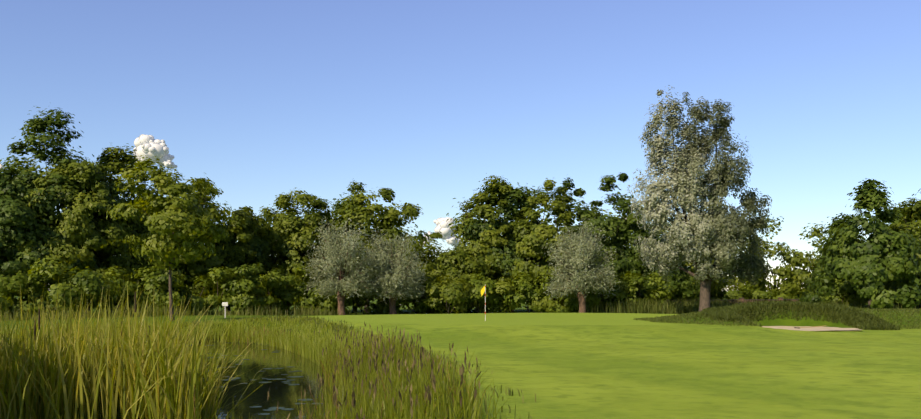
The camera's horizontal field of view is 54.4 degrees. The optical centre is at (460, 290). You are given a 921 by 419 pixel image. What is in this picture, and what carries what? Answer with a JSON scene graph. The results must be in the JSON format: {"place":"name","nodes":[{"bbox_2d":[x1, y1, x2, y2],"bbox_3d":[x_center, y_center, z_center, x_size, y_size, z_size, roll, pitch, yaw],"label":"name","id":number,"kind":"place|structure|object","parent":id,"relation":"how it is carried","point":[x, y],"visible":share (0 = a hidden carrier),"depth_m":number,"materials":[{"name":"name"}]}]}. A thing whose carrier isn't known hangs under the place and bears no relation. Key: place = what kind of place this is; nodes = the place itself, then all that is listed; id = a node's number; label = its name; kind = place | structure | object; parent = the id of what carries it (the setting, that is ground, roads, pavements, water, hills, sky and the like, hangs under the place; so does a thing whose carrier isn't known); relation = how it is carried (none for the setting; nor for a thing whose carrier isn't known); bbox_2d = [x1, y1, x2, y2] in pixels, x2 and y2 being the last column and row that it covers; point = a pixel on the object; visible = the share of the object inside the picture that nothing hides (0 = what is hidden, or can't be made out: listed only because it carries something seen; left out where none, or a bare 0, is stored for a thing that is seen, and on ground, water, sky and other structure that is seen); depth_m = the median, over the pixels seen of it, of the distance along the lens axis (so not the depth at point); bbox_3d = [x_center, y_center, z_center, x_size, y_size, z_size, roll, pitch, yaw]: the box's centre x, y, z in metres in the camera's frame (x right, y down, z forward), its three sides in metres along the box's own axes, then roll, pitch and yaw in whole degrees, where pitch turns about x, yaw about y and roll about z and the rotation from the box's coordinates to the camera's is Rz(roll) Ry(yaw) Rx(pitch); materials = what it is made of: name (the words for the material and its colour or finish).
{"place":"outdoors","nodes":[
{"label":"outdoors","id":0,"kind":"place"},
{"bbox_2d":[133,134,177,168],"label":"cloud","id":1,"kind":"structure","parent":0,"point":[150,146],"depth_m":2551.18,"materials":[{"name":"white"}]},
{"bbox_2d":[52,342,338,418],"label":"pond water","id":2,"kind":"structure","parent":0,"point":[282,393],"depth_m":25.95,"materials":[{"name":"green liquid"}]},
{"bbox_2d":[0,275,298,418],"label":"reeds","id":3,"kind":"object","parent":2,"relation":"in","point":[131,375],"visible":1,"depth_m":8.77,"materials":[{"name":"green plant"}]},
{"bbox_2d":[0,316,403,367],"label":"grass","id":4,"kind":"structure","parent":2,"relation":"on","point":[304,344],"depth_m":42.01,"materials":[{"name":"green plant"}]},
{"bbox_2d":[176,345,324,416],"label":"pond lily pads","id":5,"kind":"object","parent":2,"relation":"on","point":[272,408],"visible":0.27,"depth_m":26.06,"materials":[{"name":"green plant"}]},
{"bbox_2d":[149,327,484,418],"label":"reeds","id":6,"kind":"object","parent":2,"relation":"on","point":[365,388],"visible":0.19,"depth_m":13.46,"materials":[{"name":"green plant"}]},
{"bbox_2d":[423,217,461,247],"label":"cloud","id":7,"kind":"structure","parent":0,"point":[442,224],"depth_m":2570.62,"materials":[{"name":"white"}]},
{"bbox_2d":[0,291,920,418],"bbox_3d":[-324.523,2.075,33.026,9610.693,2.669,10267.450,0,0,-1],"label":"terrain","id":8,"kind":"structure","parent":0,"point":[593,365],"depth_m":24.08,"materials":[{"name":"green plant"}]},
{"bbox_2d":[0,270,29,314],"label":"bush","id":9,"kind":"object","parent":8,"relation":"on","point":[17,281],"visible":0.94,"depth_m":61.24,"materials":[{"name":"green plant"}]},
{"bbox_2d":[0,275,36,317],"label":"bush","id":10,"kind":"object","parent":8,"relation":"on","point":[31,308],"visible":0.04,"depth_m":62.08,"materials":[{"name":"green plant"}]},
{"bbox_2d":[0,167,57,299],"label":"tree","id":11,"kind":"object","parent":8,"relation":"on","point":[13,214],"visible":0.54,"depth_m":66.47,"materials":[{"name":"green plant"}]},
{"bbox_2d":[8,292,63,314],"bbox_3d":[-29.977,1.115,63.563,4.268,2.160,3.724,0,0,-1],"label":"bush","id":12,"kind":"object","parent":8,"relation":"on","point":[28,300],"visible":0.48,"depth_m":62.56,"materials":[{"name":"green plant"}]},
{"bbox_2d":[28,173,74,289],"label":"tree","id":13,"kind":"object","parent":8,"relation":"on","point":[50,214],"depth_m":74.10,"materials":[{"name":"green plant"}]},
{"bbox_2d":[0,106,108,300],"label":"tree","id":14,"kind":"object","parent":8,"relation":"on","point":[39,126],"visible":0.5,"depth_m":69.49,"materials":[{"name":"green plant"}]},
{"bbox_2d":[16,257,93,317],"bbox_3d":[-28.706,0.049,63.655,5.299,4.922,5.376,0,0,-1],"label":"bush","id":15,"kind":"object","parent":8,"relation":"on","point":[35,279],"visible":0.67,"depth_m":62.56,"materials":[{"name":"green plant"}]},
{"bbox_2d":[3,157,114,288],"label":"tree","id":16,"kind":"object","parent":8,"relation":"on","point":[33,165],"visible":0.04,"depth_m":76.40,"materials":[{"name":"green plant"}]},
{"bbox_2d":[2,159,142,313],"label":"tree","id":17,"kind":"object","parent":8,"relation":"on","point":[77,227],"visible":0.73,"depth_m":68.80,"materials":[{"name":"green plant"}]},
{"bbox_2d":[40,266,125,317],"bbox_3d":[-27.367,0.220,64.534,5.768,4.123,5.653,0,0,-1],"label":"bush","id":18,"kind":"object","parent":8,"relation":"on","point":[92,283],"visible":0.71,"depth_m":63.30,"materials":[{"name":"green plant"}]},
{"bbox_2d":[61,177,131,314],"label":"tree","id":19,"kind":"object","parent":8,"relation":"on","point":[117,195],"depth_m":77.30,"materials":[{"name":"green plant"}]},
{"bbox_2d":[87,266,143,313],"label":"bush","id":20,"kind":"object","parent":8,"relation":"on","point":[114,275],"visible":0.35,"depth_m":67.91,"materials":[{"name":"green plant"}]},
{"bbox_2d":[69,143,174,312],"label":"tree","id":21,"kind":"object","parent":8,"relation":"on","point":[113,158],"visible":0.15,"depth_m":73.54,"materials":[{"name":"green plant"}]},
{"bbox_2d":[120,271,168,313],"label":"bush","id":22,"kind":"object","parent":8,"relation":"on","point":[154,282],"visible":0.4,"depth_m":68.59,"materials":[{"name":"green plant"}]},
{"bbox_2d":[129,266,191,315],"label":"bush","id":23,"kind":"object","parent":8,"relation":"on","point":[161,278],"visible":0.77,"depth_m":69.08,"materials":[{"name":"green plant"}]},
{"bbox_2d":[106,155,234,320],"bbox_3d":[-17.849,-3.092,55.328,7.637,10.520,6.857,0,0,-1],"label":"young tree","id":24,"kind":"object","parent":8,"relation":"on","point":[167,215],"visible":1,"depth_m":54.20,"materials":[{"name":"green plant"}]},
{"bbox_2d":[118,165,228,297],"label":"tree","id":25,"kind":"object","parent":8,"relation":"on","point":[193,269],"visible":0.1,"depth_m":74.46,"materials":[{"name":"green plant"}]},
{"bbox_2d":[136,193,245,294],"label":"tree","id":26,"kind":"object","parent":8,"relation":"on","point":[234,243],"depth_m":80.94,"materials":[{"name":"green plant"}]},
{"bbox_2d":[177,274,219,314],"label":"bush","id":27,"kind":"object","parent":8,"relation":"on","point":[196,302],"visible":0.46,"depth_m":72.41,"materials":[{"name":"green plant"}]},
{"bbox_2d":[195,267,245,312],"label":"bush","id":28,"kind":"object","parent":8,"relation":"on","point":[221,275],"visible":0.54,"depth_m":73.72,"materials":[{"name":"green plant"}]},
{"bbox_2d":[172,199,272,315],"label":"tree","id":29,"kind":"object","parent":8,"relation":"on","point":[241,223],"visible":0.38,"depth_m":77.59,"materials":[{"name":"green plant"}]},
{"bbox_2d":[204,240,242,311],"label":"tree","id":30,"kind":"object","parent":8,"relation":"on","point":[228,307],"depth_m":83.52,"materials":[{"name":"green plant"}]},
{"bbox_2d":[222,302,227,317],"bbox_3d":[-16.168,1.348,61.506,0.380,1.160,0.098,0,0,-1],"label":"sign","id":31,"kind":"object","parent":8,"relation":"on","point":[225,304],"visible":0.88,"depth_m":61.47,"materials":[{"name":"grey"}]},
{"bbox_2d":[196,214,283,308],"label":"tree","id":32,"kind":"object","parent":8,"relation":"on","point":[260,245],"visible":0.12,"depth_m":79.81,"materials":[{"name":"green plant"}]},
{"bbox_2d":[221,262,278,314],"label":"bush","id":33,"kind":"object","parent":8,"relation":"on","point":[251,287],"visible":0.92,"depth_m":73.70,"materials":[{"name":"green plant"}]},
{"bbox_2d":[220,239,279,301],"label":"tree","id":34,"kind":"object","parent":8,"relation":"on","point":[273,257],"depth_m":86.99,"materials":[{"name":"green plant"}]},
{"bbox_2d":[236,194,313,310],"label":"tree","id":35,"kind":"object","parent":8,"relation":"on","point":[274,234],"visible":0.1,"depth_m":82.32,"materials":[{"name":"green plant"}]},
{"bbox_2d":[236,236,315,311],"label":"tree","id":36,"kind":"object","parent":8,"relation":"on","point":[278,265],"depth_m":89.42,"materials":[{"name":"green plant"}]},
{"bbox_2d":[256,265,306,315],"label":"bush","id":37,"kind":"object","parent":8,"relation":"on","point":[275,279],"visible":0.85,"depth_m":77.25,"materials":[{"name":"green plant"}]},
{"bbox_2d":[265,189,337,294],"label":"tree","id":38,"kind":"object","parent":8,"relation":"on","point":[290,224],"visible":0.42,"depth_m":81.89,"materials":[{"name":"green plant"}]},
{"bbox_2d":[278,264,324,312],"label":"bush","id":39,"kind":"object","parent":8,"relation":"on","point":[306,300],"visible":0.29,"depth_m":78.24,"materials":[{"name":"green plant"}]},
{"bbox_2d":[62,314,542,418],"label":"grass tufts","id":40,"kind":"object","parent":8,"relation":"on","point":[349,327],"visible":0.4,"depth_m":35.24,"materials":[{"name":"green plant"}]},
{"bbox_2d":[296,192,376,301],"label":"tree","id":41,"kind":"object","parent":8,"relation":"on","point":[338,205],"visible":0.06,"depth_m":85.24,"materials":[{"name":"green plant"}]},
{"bbox_2d":[307,285,367,314],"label":"bush","id":42,"kind":"object","parent":8,"relation":"on","point":[331,303],"visible":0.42,"depth_m":77.44,"materials":[{"name":"green plant"}]},
{"bbox_2d":[300,217,381,314],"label":"willow tree","id":43,"kind":"object","parent":8,"relation":"on","point":[333,273],"visible":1,"depth_m":73.75,"materials":[{"name":"green plant"}]},
{"bbox_2d":[333,212,379,310],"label":"tree","id":44,"kind":"object","parent":8,"relation":"on","point":[355,309],"depth_m":92.12,"materials":[{"name":"green plant"}]},
{"bbox_2d":[335,271,386,314],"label":"bush","id":45,"kind":"object","parent":8,"relation":"on","point":[373,306],"visible":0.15,"depth_m":78.79,"materials":[{"name":"green plant"}]},
{"bbox_2d":[325,180,412,312],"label":"tree","id":46,"kind":"object","parent":8,"relation":"on","point":[358,208],"visible":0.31,"depth_m":82.33,"materials":[{"name":"green plant"}]},
{"bbox_2d":[267,321,512,418],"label":"reeds","id":47,"kind":"object","parent":8,"relation":"on","point":[396,406],"visible":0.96,"depth_m":12.56,"materials":[{"name":"green plant"}]},
{"bbox_2d":[358,226,427,313],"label":"willow tree","id":48,"kind":"object","parent":8,"relation":"on","point":[399,276],"visible":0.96,"depth_m":75.73,"materials":[{"name":"green plant"}]},
{"bbox_2d":[372,283,421,313],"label":"bush","id":49,"kind":"object","parent":8,"relation":"on","point":[386,306],"visible":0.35,"depth_m":78.28,"materials":[{"name":"green plant"}]},
{"bbox_2d":[361,202,445,313],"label":"tree","id":50,"kind":"object","parent":8,"relation":"on","point":[412,212],"visible":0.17,"depth_m":82.40,"materials":[{"name":"green plant"}]},
{"bbox_2d":[401,220,434,260],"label":"tree","id":51,"kind":"object","parent":8,"relation":"on","point":[420,234],"depth_m":91.35,"materials":[{"name":"green plant"}]},
{"bbox_2d":[397,272,445,313],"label":"bush","id":52,"kind":"object","parent":8,"relation":"on","point":[419,308],"visible":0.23,"depth_m":79.47,"materials":[{"name":"green plant"}]},
{"bbox_2d":[417,247,449,311],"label":"tree","id":53,"kind":"object","parent":8,"relation":"on","point":[438,254],"depth_m":91.24,"materials":[{"name":"green plant"}]},
{"bbox_2d":[409,236,468,287],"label":"tree","id":54,"kind":"object","parent":8,"relation":"on","point":[427,245],"visible":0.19,"depth_m":83.53,"materials":[{"name":"green plant"}]},
{"bbox_2d":[419,275,470,313],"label":"bush","id":55,"kind":"object","parent":8,"relation":"on","point":[452,289],"visible":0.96,"depth_m":76.92,"materials":[{"name":"green plant"}]},
{"bbox_2d":[406,249,496,312],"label":"tree","id":56,"kind":"object","parent":8,"relation":"on","point":[465,260],"visible":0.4,"depth_m":82.42,"materials":[{"name":"green plant"}]},
{"bbox_2d":[0,296,920,320],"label":"rough grass","id":57,"kind":"structure","parent":8,"relation":"on","point":[677,307],"depth_m":75.16,"materials":[{"name":"green plant"}]},
{"bbox_2d":[443,271,502,312],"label":"bush","id":58,"kind":"object","parent":8,"relation":"on","point":[475,296],"visible":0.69,"depth_m":78.79,"materials":[{"name":"green plant"}]},
{"bbox_2d":[437,197,511,308],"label":"tree","id":59,"kind":"object","parent":8,"relation":"on","point":[497,276],"visible":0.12,"depth_m":89.50,"materials":[{"name":"green plant"}]},
{"bbox_2d":[481,285,485,320],"bbox_3d":[1.172,0.640,45.893,0.297,1.932,0.097,0,0,5],"label":"golf flag","id":60,"kind":"object","parent":8,"relation":"on","point":[483,289],"visible":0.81,"depth_m":45.88,"materials":[{"name":"yellow"}]},
{"bbox_2d":[450,173,526,312],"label":"tree","id":61,"kind":"object","parent":8,"relation":"on","point":[488,240],"visible":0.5,"depth_m":83.98,"materials":[{"name":"green plant"}]},
{"bbox_2d":[456,218,532,305],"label":"tree","id":62,"kind":"object","parent":8,"relation":"on","point":[499,236],"visible":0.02,"depth_m":92.36,"materials":[{"name":"green plant"}]},
{"bbox_2d":[470,277,521,312],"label":"bush","id":63,"kind":"object","parent":8,"relation":"on","point":[504,288],"visible":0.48,"depth_m":79.98,"materials":[{"name":"green plant"}]},
{"bbox_2d":[445,177,550,313],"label":"tree","id":64,"kind":"object","parent":8,"relation":"on","point":[517,198],"visible":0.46,"depth_m":84.88,"materials":[{"name":"green plant"}]},
{"bbox_2d":[503,268,551,312],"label":"bush","id":65,"kind":"object","parent":8,"relation":"on","point":[528,294],"visible":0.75,"depth_m":79.50,"materials":[{"name":"green plant"}]},
{"bbox_2d":[505,177,595,312],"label":"tree","id":66,"kind":"object","parent":8,"relation":"on","point":[536,236],"visible":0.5,"depth_m":82.49,"materials":[{"name":"green plant"}]},
{"bbox_2d":[533,271,578,312],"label":"bush","id":67,"kind":"object","parent":8,"relation":"on","point":[568,302],"visible":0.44,"depth_m":78.78,"materials":[{"name":"green plant"}]},
{"bbox_2d":[531,181,598,259],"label":"tree","id":68,"kind":"object","parent":8,"relation":"on","point":[548,216],"visible":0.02,"depth_m":91.47,"materials":[{"name":"green plant"}]},
{"bbox_2d":[527,177,611,289],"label":"tree","id":69,"kind":"object","parent":8,"relation":"on","point":[567,184],"visible":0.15,"depth_m":84.95,"materials":[{"name":"green plant"}]},
{"bbox_2d":[542,217,619,312],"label":"willow tree","id":70,"kind":"object","parent":8,"relation":"on","point":[582,273],"visible":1,"depth_m":74.27,"materials":[{"name":"green plant"}]},
{"bbox_2d":[549,273,624,312],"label":"bush","id":71,"kind":"object","parent":8,"relation":"on","point":[594,297],"visible":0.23,"depth_m":77.60,"materials":[{"name":"green plant"}]},
{"bbox_2d":[598,209,622,236],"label":"tree","id":72,"kind":"object","parent":8,"relation":"on","point":[609,214],"visible":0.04,"depth_m":92.45,"materials":[{"name":"green plant"}]},
{"bbox_2d":[576,172,651,305],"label":"tree","id":73,"kind":"object","parent":8,"relation":"on","point":[608,224],"visible":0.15,"depth_m":82.17,"materials":[{"name":"green plant"}]},
{"bbox_2d":[607,231,634,251],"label":"tree","id":74,"kind":"object","parent":8,"relation":"on","point":[627,244],"depth_m":90.28,"materials":[{"name":"green plant"}]},
{"bbox_2d":[598,284,644,312],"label":"bush","id":75,"kind":"object","parent":8,"relation":"on","point":[621,294],"visible":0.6,"depth_m":77.90,"materials":[{"name":"green plant"}]},
{"bbox_2d":[604,213,665,302],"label":"tree","id":76,"kind":"object","parent":8,"relation":"on","point":[620,239],"visible":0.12,"depth_m":82.62,"materials":[{"name":"green plant"}]},
{"bbox_2d":[620,271,674,305],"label":"bush","id":77,"kind":"object","parent":8,"relation":"on","point":[634,281],"visible":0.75,"depth_m":78.16,"materials":[{"name":"green plant"}]},
{"bbox_2d":[631,216,675,251],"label":"tree","id":78,"kind":"object","parent":8,"relation":"on","point":[664,230],"visible":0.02,"depth_m":100.92,"materials":[{"name":"green plant"}]},
{"bbox_2d":[630,234,699,303],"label":"tree","id":79,"kind":"object","parent":8,"relation":"on","point":[685,293],"visible":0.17,"depth_m":82.86,"materials":[{"name":"green plant"}]},
{"bbox_2d":[553,297,798,304],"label":"fence","id":80,"kind":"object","parent":8,"relation":"on","point":[779,298],"depth_m":91.33,"materials":[{"name":"green"}]},
{"bbox_2d":[622,85,771,310],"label":"poplar tree","id":81,"kind":"object","parent":8,"relation":"on","point":[698,236],"visible":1,"depth_m":69.46,"materials":[{"name":"green plant"}]},
{"bbox_2d":[668,252,728,297],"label":"tree","id":82,"kind":"object","parent":8,"relation":"on","point":[713,283],"visible":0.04,"depth_m":91.19,"materials":[{"name":"green plant"}]},
{"bbox_2d":[710,278,727,298],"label":"bush","id":83,"kind":"object","parent":8,"relation":"on","point":[712,293],"visible":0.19,"depth_m":94.03,"materials":[{"name":"green plant"}]},
{"bbox_2d":[710,279,754,298],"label":"bush","id":84,"kind":"object","parent":8,"relation":"on","point":[745,293],"visible":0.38,"depth_m":93.44,"materials":[{"name":"green plant"}]},
{"bbox_2d":[712,212,776,292],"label":"tree","id":85,"kind":"object","parent":8,"relation":"on","point":[735,287],"visible":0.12,"depth_m":100.13,"materials":[{"name":"green plant"}]},
{"bbox_2d":[740,284,784,298],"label":"bush","id":86,"kind":"object","parent":8,"relation":"on","point":[757,293],"visible":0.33,"depth_m":94.26,"materials":[{"name":"green plant"}]},
{"bbox_2d":[737,215,813,297],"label":"tree","id":87,"kind":"object","parent":8,"relation":"on","point":[784,273],"visible":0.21,"depth_m":101.18,"materials":[{"name":"green plant"}]},
{"bbox_2d":[633,300,920,329],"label":"grassy mound","id":88,"kind":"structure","parent":8,"relation":"on","point":[860,318],"depth_m":45.03,"materials":[{"name":"green plant"}]},
{"bbox_2d":[754,293,800,298],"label":"bush","id":89,"kind":"object","parent":8,"relation":"on","point":[785,296],"visible":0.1,"depth_m":93.62,"materials":[{"name":"green plant"}]},
{"bbox_2d":[791,289,814,298],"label":"bush","id":90,"kind":"object","parent":8,"relation":"on","point":[801,293],"depth_m":93.50,"materials":[{"name":"green plant"}]},
{"bbox_2d":[772,221,866,294],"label":"tree","id":91,"kind":"object","parent":8,"relation":"on","point":[799,274],"visible":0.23,"depth_m":101.33,"materials":[{"name":"green plant"}]},
{"bbox_2d":[797,213,866,302],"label":"tree","id":92,"kind":"object","parent":8,"relation":"on","point":[836,223],"visible":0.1,"depth_m":86.13,"materials":[{"name":"green plant"}]},
{"bbox_2d":[811,278,867,305],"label":"bush","id":93,"kind":"object","parent":8,"relation":"on","point":[846,289],"visible":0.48,"depth_m":80.82,"materials":[{"name":"green plant"}]},
{"bbox_2d":[799,178,920,308],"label":"tree","id":94,"kind":"object","parent":8,"relation":"on","point":[852,259],"visible":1,"depth_m":72.21,"materials":[{"name":"green plant"}]},
{"bbox_2d":[850,280,878,307],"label":"bush","id":95,"kind":"object","parent":8,"relation":"on","point":[855,292],"depth_m":81.22,"materials":[{"name":"green plant"}]},
{"bbox_2d":[866,203,920,264],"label":"tree","id":96,"kind":"object","parent":8,"relation":"on","point":[889,224],"visible":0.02,"depth_m":92.10,"materials":[{"name":"green plant"}]},
{"bbox_2d":[877,198,920,307],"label":"tree","id":97,"kind":"object","parent":8,"relation":"on","point":[912,212],"visible":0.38,"depth_m":78.19,"materials":[{"name":"green plant"}]},
{"bbox_2d":[0,0,920,290],"label":"sky","id":98,"kind":"structure","parent":0,"point":[421,100],"materials":[{"name":"blue"}]},
{"bbox_2d":[762,326,859,330],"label":"bunker sand","id":99,"kind":"structure","parent":0,"point":[809,328],"depth_m":43.37,"materials":[{"name":"beige sand"}]}
]}

